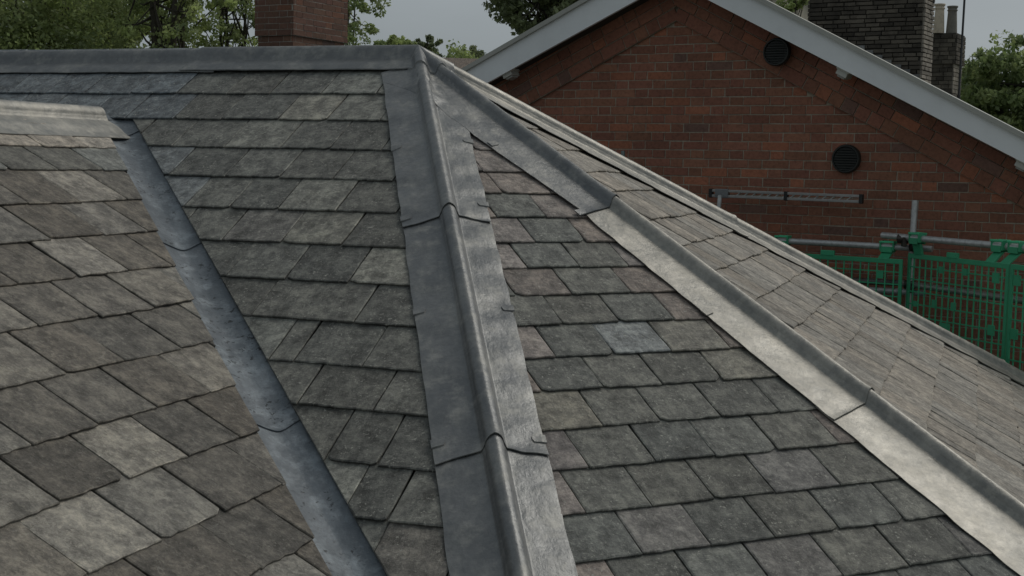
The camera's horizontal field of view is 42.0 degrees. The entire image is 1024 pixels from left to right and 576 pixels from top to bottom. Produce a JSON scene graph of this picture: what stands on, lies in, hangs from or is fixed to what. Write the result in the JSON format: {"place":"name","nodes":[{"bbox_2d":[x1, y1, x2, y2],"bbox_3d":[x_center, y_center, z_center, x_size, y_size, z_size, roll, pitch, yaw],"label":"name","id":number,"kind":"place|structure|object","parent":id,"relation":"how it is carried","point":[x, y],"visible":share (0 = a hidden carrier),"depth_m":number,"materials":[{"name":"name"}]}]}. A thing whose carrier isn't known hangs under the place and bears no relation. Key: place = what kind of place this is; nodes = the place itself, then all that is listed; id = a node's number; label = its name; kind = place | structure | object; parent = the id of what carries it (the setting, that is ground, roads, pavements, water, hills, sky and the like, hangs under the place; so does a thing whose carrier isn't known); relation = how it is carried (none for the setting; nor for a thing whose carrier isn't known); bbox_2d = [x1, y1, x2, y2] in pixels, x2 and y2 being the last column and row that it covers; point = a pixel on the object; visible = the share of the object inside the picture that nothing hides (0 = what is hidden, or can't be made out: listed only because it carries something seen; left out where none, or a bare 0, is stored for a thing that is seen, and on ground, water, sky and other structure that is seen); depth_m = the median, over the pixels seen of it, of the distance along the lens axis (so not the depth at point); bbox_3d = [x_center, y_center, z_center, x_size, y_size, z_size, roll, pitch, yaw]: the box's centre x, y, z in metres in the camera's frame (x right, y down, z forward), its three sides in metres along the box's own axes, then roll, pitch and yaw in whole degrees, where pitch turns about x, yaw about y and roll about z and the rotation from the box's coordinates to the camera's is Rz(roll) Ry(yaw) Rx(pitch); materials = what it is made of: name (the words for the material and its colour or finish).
{"place":"outdoors","nodes":[
{"label":"outdoors","id":0,"kind":"place"},
{"bbox_2d":[444,58,476,68],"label":"distant house","id":1,"kind":"structure","parent":0,"point":[460,63],"depth_m":61.49,"materials":[{"name":"brown stone"}]},
{"bbox_2d":[3,0,1023,72],"label":"sky","id":2,"kind":"structure","parent":0,"point":[466,22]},
{"bbox_2d":[769,0,809,20],"bbox_3d":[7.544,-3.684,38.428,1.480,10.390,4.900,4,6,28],"label":"distant house","id":3,"kind":"structure","parent":0,"point":[804,14],"depth_m":38.51,"materials":[{"name":"grey stone"}]},
{"label":"ground","id":4,"kind":"structure","parent":0,"visible":0},
{"bbox_2d":[0,0,149,49],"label":"broadleaf tree","id":5,"kind":"object","parent":4,"relation":"on","point":[34,24],"visible":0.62,"depth_m":28.79,"materials":[{"name":"green plant"}]},
{"bbox_2d":[56,0,178,48],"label":"broadleaf tree","id":6,"kind":"object","parent":4,"relation":"on","point":[140,37],"visible":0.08,"depth_m":32.30,"materials":[{"name":"green plant"}]},
{"bbox_2d":[109,0,239,48],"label":"broadleaf tree","id":7,"kind":"object","parent":4,"relation":"on","point":[183,13],"visible":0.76,"depth_m":28.92,"materials":[{"name":"green plant"}]},
{"bbox_2d":[190,0,257,47],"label":"broadleaf tree","id":8,"kind":"object","parent":4,"relation":"on","point":[234,33],"visible":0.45,"depth_m":30.72,"materials":[{"name":"green plant"}]},
{"bbox_2d":[344,0,390,44],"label":"broadleaf tree","id":9,"kind":"object","parent":4,"relation":"on","point":[362,6],"visible":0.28,"depth_m":26.84,"materials":[{"name":"green plant"}]},
{"bbox_2d":[378,34,417,44],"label":"broadleaf tree","id":10,"kind":"object","parent":4,"relation":"on","point":[393,39],"visible":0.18,"depth_m":69.55,"materials":[{"name":"green plant"}]},
{"bbox_2d":[415,34,442,57],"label":"conifer tree","id":11,"kind":"object","parent":4,"relation":"on","point":[429,44],"visible":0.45,"depth_m":87.66,"materials":[{"name":"green plant"}]},
{"bbox_2d":[431,45,444,57],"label":"broadleaf tree","id":12,"kind":"object","parent":4,"relation":"on","point":[434,50],"visible":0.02,"depth_m":89.28,"materials":[{"name":"green plant"}]},
{"bbox_2d":[443,39,478,58],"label":"broadleaf tree","id":13,"kind":"object","parent":4,"relation":"on","point":[459,53],"visible":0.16,"depth_m":93.79,"materials":[{"name":"green plant"}]},
{"bbox_2d":[460,44,485,58],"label":"broadleaf tree","id":14,"kind":"object","parent":4,"relation":"on","point":[478,54],"visible":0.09,"depth_m":99.61,"materials":[{"name":"green plant"}]},
{"bbox_2d":[0,45,1023,575],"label":"slate roofed house","id":15,"kind":"structure","parent":4,"relation":"on","point":[354,311],"depth_m":5.23,"materials":[{"name":"stone"}]},
{"bbox_2d":[255,0,347,45],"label":"brick chimney","id":16,"kind":"object","parent":15,"relation":"on","point":[301,22],"visible":0.17,"depth_m":16.69,"materials":[{"name":"brown brick"}]},
{"bbox_2d":[483,0,578,35],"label":"broadleaf tree","id":17,"kind":"object","parent":4,"relation":"on","point":[511,14],"visible":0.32,"depth_m":21.59,"materials":[{"name":"green plant"}]},
{"bbox_2d":[461,0,1023,371],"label":"gable house","id":18,"kind":"structure","parent":4,"relation":"on","point":[700,98],"depth_m":10.64,"materials":[{"name":"red brick"}]},
{"bbox_2d":[930,3,965,97],"bbox_3d":[7.746,-1.138,24.449,0.625,7.960,0.745,4,6,31],"label":"chimney with pots","id":19,"kind":"object","parent":18,"relation":"on","point":[945,59],"visible":0.19,"depth_m":23.84,"materials":[{"name":"brick"}]},
{"bbox_2d":[957,0,965,98],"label":"aerial mast","id":20,"kind":"object","parent":18,"relation":"attached to","point":[961,51],"visible":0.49,"depth_m":13.39,"materials":[{"name":"metal"}]},
{"bbox_2d":[775,0,808,16],"bbox_3d":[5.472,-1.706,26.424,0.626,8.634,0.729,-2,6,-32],"label":"broadleaf tree","id":21,"kind":"object","parent":4,"relation":"on","point":[792,6],"visible":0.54,"depth_m":26.00,"materials":[{"name":"green plant"}]},
{"bbox_2d":[621,151,1023,309],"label":"scaffold","id":22,"kind":"object","parent":4,"relation":"on","point":[902,239],"visible":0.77,"depth_m":9.90,"materials":[{"name":"metal"}]},
{"bbox_2d":[708,189,863,203],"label":"lattice beam","id":23,"kind":"structure","parent":22,"relation":"attached to","point":[724,193],"depth_m":10.45,"materials":[{"name":"metal"}]},
{"bbox_2d":[774,235,902,304],"bbox_3d":[2.311,0.172,10.367,1.500,1.140,0.141,5,7,37],"label":"guard","id":24,"kind":"object","parent":22,"relation":"attached to","point":[883,257],"visible":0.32,"depth_m":9.97,"materials":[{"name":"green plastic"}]},
{"bbox_2d":[906,232,1010,359],"bbox_3d":[3.154,0.213,9.447,0.150,1.171,1.018,-2,6,-27],"label":"guard","id":25,"kind":"object","parent":22,"relation":"attached to","point":[989,262],"visible":0.66,"depth_m":9.32,"materials":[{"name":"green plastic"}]},
{"bbox_2d":[999,240,1023,369],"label":"guard","id":26,"kind":"object","parent":22,"relation":"attached to","point":[1010,258],"visible":0.83,"depth_m":8.91,"materials":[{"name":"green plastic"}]},
{"bbox_2d":[960,30,1023,131],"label":"broadleaf tree","id":27,"kind":"object","parent":4,"relation":"on","point":[996,92],"visible":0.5,"depth_m":24.28,"materials":[{"name":"green plant"}]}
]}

